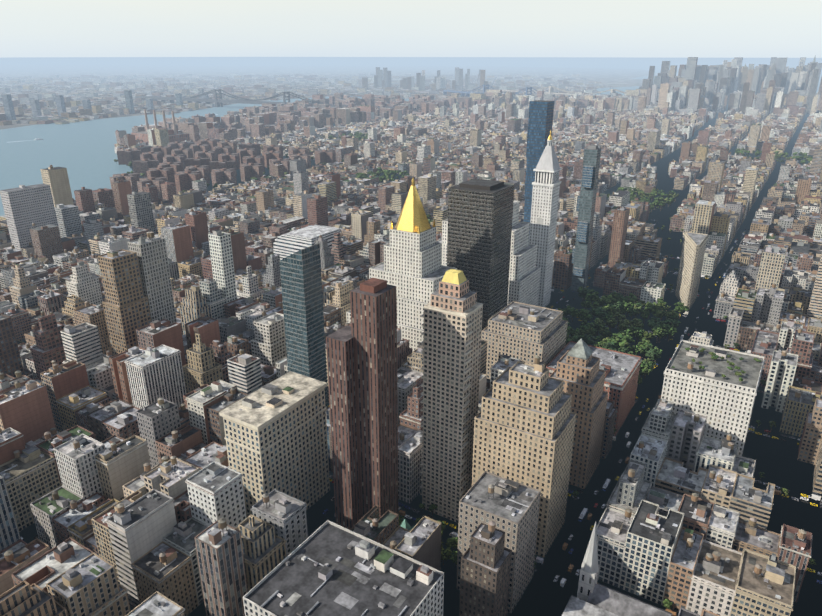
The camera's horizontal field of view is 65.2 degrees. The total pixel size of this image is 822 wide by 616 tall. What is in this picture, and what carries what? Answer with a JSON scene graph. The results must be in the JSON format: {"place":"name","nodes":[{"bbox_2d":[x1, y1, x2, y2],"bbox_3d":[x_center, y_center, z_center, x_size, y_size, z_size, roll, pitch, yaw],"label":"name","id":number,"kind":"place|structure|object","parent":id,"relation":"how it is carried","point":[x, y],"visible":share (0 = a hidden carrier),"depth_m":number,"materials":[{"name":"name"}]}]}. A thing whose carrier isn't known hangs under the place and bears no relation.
{"place":"outdoors","nodes":[
{"label":"outdoors","id":0,"kind":"place"},
{"bbox_2d":[0,59,797,68],"bbox_3d":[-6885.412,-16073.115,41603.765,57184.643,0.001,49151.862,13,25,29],"label":"ocean water","id":1,"kind":"structure","parent":0,"point":[600,63],"depth_m":27106.00,"materials":[{"name":"blue liquid"}]},
{"bbox_2d":[0,69,821,615],"bbox_3d":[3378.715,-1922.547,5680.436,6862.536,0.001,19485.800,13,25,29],"label":"ground","id":2,"kind":"structure","parent":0,"point":[84,153],"depth_m":603.08,"materials":[{"name":"grey asphalt"}]},
{"bbox_2d":[0,57,821,129],"bbox_3d":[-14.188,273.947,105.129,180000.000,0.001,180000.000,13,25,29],"label":"ground","id":3,"kind":"structure","parent":0,"point":[612,78],"depth_m":14001.85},
{"bbox_2d":[279,243,327,407],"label":"teal glass tower","id":4,"kind":"structure","parent":3,"relation":"on","point":[301,283],"depth_m":477.52,"materials":[{"name":"teal glass"}]},
{"bbox_2d":[135,84,658,108],"bbox_3d":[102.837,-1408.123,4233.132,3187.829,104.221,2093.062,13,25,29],"label":"bridges","id":5,"kind":"structure","parent":3,"relation":"on","point":[221,101],"depth_m":3946.59,"materials":[{"name":"metal"}]},
{"bbox_2d":[0,128,821,615],"bbox_3d":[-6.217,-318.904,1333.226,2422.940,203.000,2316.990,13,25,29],"label":"city","id":6,"kind":"object","parent":3,"relation":"on","point":[176,438],"visible":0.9,"depth_m":461.78},
{"bbox_2d":[390,131,551,233],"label":"golden spire roofs","id":7,"kind":"structure","parent":6,"relation":"on","point":[412,217],"depth_m":595.28,"materials":[{"name":"gold metal"}]},
{"bbox_2d":[0,55,821,198],"bbox_3d":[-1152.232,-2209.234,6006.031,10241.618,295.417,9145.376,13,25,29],"label":"city","id":8,"kind":"object","parent":3,"relation":"on","point":[775,101],"visible":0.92,"depth_m":3163.71},
{"bbox_2d":[7,114,821,615],"bbox_3d":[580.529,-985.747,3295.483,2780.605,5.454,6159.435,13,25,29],"label":"vehicles","id":9,"kind":"object","parent":3,"relation":"on","point":[605,486],"visible":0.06,"depth_m":460.35,"materials":[{"name":"paint"}]},
{"bbox_2d":[89,131,816,608],"bbox_3d":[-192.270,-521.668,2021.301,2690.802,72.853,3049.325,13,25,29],"label":"trees","id":10,"kind":"object","parent":3,"relation":"on","point":[617,305],"visible":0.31,"depth_m":723.59,"materials":[{"name":"green plant"}]},
{"bbox_2d":[447,178,513,329],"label":"bronze glass tower","id":11,"kind":"structure","parent":3,"relation":"on","point":[480,213],"depth_m":638.80,"materials":[{"name":"glass"}]},
{"bbox_2d":[523,100,553,234],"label":"blue glass tower","id":12,"kind":"structure","parent":3,"relation":"on","point":[540,121],"depth_m":853.49,"materials":[{"name":"blue glass"}]},
{"bbox_2d":[571,145,600,291],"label":"skyscraper","id":13,"kind":"structure","parent":3,"relation":"on","point":[586,201],"depth_m":816.44,"materials":[{"name":"blue glass"}]},
{"bbox_2d":[0,0,821,57],"label":"sky","id":14,"kind":"structure","parent":0,"point":[28,28],"materials":[{"name":"white"}]}
]}

